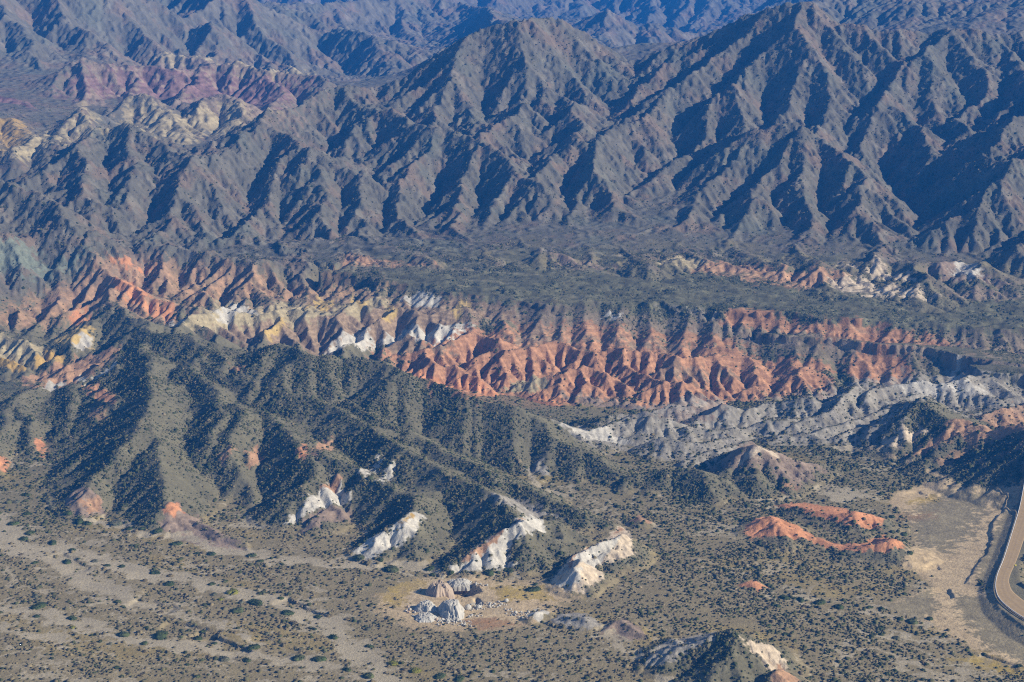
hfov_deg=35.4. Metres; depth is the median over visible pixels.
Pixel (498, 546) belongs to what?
rock ridge
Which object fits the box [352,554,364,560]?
shrub
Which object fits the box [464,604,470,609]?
boulder
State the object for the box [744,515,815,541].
clay mound
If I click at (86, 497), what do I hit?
clay bluff
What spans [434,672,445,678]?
shrub
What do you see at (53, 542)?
shrub
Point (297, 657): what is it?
shrub
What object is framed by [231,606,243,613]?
shrub
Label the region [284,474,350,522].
white outcrop
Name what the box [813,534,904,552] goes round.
clay ridge
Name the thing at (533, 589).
shrub
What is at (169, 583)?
shrub
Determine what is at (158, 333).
distant scrub
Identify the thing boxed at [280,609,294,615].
shrub
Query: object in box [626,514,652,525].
rock ridge
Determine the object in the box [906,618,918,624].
shrub
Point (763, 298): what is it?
alluvial fan
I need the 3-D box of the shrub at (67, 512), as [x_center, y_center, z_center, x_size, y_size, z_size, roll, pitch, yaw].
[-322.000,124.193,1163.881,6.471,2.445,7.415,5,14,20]
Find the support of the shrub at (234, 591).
on the gravel plain
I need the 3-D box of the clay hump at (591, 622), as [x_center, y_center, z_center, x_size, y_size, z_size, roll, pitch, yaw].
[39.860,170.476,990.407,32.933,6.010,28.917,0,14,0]
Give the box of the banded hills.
[0,56,322,182]
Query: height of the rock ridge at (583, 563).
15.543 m
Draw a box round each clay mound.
[303,504,352,531]
[739,580,767,590]
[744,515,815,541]
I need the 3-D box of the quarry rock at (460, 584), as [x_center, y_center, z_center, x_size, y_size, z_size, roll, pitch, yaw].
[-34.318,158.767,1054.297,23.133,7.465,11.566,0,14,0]
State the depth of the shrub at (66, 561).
1081.70 m
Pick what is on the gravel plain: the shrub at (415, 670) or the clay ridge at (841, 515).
the shrub at (415, 670)
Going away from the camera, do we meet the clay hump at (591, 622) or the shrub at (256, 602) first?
the clay hump at (591, 622)
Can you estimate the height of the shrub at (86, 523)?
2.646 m
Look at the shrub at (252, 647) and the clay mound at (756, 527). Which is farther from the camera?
the clay mound at (756, 527)
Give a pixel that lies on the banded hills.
(91, 87)
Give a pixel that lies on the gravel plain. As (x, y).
(406, 590)
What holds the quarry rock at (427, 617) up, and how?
on the gravel plain
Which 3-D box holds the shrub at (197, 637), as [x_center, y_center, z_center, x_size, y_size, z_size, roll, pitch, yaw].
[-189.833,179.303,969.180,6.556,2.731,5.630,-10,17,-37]
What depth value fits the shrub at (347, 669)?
923.41 m
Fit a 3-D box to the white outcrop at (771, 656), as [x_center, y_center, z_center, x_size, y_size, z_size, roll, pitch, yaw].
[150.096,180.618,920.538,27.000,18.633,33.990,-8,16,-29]
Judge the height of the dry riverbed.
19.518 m
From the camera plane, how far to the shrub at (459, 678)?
910.72 m
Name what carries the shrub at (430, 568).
on the gravel plain
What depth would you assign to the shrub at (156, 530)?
1131.74 m
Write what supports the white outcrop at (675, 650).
on the foothills
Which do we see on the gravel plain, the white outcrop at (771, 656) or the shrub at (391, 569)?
the shrub at (391, 569)
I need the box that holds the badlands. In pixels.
[0,281,1023,448]
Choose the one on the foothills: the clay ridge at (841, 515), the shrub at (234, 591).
the clay ridge at (841, 515)
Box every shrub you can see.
[7,521,19,525]
[19,536,28,540]
[24,530,34,534]
[30,602,47,609]
[47,504,55,508]
[48,539,56,544]
[62,559,71,563]
[63,510,71,514]
[67,615,76,619]
[74,518,82,523]
[81,521,92,524]
[109,519,122,525]
[117,630,129,636]
[150,570,159,573]
[151,527,162,533]
[153,630,168,639]
[163,581,175,585]
[170,541,182,545]
[193,635,201,639]
[207,552,215,555]
[219,656,229,661]
[225,588,237,594]
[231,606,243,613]
[243,657,250,661]
[246,553,256,556]
[246,643,261,650]
[249,599,263,605]
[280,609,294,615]
[292,654,305,660]
[310,656,326,661]
[328,634,338,639]
[342,667,352,671]
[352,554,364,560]
[363,672,373,678]
[383,565,398,572]
[388,660,397,665]
[410,667,421,672]
[424,565,433,570]
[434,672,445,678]
[454,675,464,681]
[484,569,493,575]
[503,567,512,572]
[525,586,542,591]
[779,594,789,600]
[812,599,826,604]
[834,604,843,608]
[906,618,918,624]
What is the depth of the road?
1074.55 m
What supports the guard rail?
on the road
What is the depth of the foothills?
1293.85 m
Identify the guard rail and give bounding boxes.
[995,485,1023,617]
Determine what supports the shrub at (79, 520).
on the gravel plain
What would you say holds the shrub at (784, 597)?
on the gravel plain
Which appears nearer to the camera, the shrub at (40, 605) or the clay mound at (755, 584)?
the shrub at (40, 605)
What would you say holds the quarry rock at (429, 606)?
on the gravel plain
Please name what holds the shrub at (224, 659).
on the gravel plain
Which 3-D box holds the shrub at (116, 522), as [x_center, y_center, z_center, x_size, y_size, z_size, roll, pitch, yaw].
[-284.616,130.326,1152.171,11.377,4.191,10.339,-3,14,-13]
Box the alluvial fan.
[0,244,1023,393]
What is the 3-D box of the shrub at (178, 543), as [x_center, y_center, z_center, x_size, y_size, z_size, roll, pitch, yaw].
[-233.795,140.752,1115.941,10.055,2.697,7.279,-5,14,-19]
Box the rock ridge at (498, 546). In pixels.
[450,512,546,572]
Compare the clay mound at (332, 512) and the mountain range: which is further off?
the mountain range
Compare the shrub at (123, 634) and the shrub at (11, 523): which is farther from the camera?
the shrub at (11, 523)
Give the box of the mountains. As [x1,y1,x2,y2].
[0,0,1023,82]
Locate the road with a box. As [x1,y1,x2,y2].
[996,489,1023,619]
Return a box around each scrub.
[0,3,1023,392]
[0,333,1023,681]
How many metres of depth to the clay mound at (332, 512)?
1157.35 m
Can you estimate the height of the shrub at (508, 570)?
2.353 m
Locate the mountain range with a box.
[0,1,1023,315]
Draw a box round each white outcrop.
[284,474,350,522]
[349,512,424,559]
[645,631,716,665]
[738,635,787,670]
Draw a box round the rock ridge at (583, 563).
[546,527,634,592]
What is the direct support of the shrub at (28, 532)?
on the gravel plain
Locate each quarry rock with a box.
[414,600,436,612]
[415,612,437,622]
[425,580,454,598]
[437,599,464,619]
[447,578,471,590]
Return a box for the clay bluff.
[61,486,105,516]
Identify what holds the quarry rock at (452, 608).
on the gravel plain
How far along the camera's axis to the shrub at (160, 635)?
965.86 m
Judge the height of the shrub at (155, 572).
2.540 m
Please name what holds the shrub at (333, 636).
on the gravel plain
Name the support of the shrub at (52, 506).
on the gravel plain
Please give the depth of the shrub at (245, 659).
935.28 m
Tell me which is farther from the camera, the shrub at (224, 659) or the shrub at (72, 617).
the shrub at (72, 617)
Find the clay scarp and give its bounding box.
[160,502,247,552]
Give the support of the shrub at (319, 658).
on the gravel plain
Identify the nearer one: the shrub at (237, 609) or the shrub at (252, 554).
the shrub at (237, 609)
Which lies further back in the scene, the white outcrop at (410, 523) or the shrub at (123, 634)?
the white outcrop at (410, 523)
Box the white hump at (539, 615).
[526,608,549,620]
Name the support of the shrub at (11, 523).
on the gravel plain
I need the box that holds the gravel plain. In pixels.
[0,392,1023,681]
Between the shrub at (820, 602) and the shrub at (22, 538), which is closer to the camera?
the shrub at (820, 602)
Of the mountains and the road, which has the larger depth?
the mountains
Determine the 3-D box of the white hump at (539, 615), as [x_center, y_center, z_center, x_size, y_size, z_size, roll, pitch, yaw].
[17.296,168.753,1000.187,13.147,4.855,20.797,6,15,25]
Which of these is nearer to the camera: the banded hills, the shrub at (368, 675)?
the shrub at (368, 675)
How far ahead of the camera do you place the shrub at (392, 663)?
930.83 m
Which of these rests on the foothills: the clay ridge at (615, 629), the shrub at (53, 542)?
the clay ridge at (615, 629)
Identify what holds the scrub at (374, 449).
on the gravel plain
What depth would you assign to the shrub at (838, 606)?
1016.68 m
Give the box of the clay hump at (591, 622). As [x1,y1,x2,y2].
[551,612,601,628]
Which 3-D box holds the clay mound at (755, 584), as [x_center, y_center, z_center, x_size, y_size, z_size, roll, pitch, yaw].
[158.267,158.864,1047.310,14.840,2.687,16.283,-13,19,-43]
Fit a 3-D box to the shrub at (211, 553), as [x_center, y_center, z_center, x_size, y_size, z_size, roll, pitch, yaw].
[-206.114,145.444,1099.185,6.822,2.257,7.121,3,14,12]
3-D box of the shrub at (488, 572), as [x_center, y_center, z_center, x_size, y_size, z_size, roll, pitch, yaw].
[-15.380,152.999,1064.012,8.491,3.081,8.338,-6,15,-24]
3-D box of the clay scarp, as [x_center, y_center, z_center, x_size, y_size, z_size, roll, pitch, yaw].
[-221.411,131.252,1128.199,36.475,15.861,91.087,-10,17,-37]
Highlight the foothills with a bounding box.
[0,265,1023,681]
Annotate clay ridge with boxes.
[602,618,651,640]
[777,502,885,528]
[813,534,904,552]
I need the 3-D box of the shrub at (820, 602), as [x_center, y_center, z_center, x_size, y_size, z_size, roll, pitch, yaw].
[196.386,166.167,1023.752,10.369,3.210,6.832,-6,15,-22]
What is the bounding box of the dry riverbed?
[861,445,1023,671]
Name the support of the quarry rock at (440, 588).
on the gravel plain

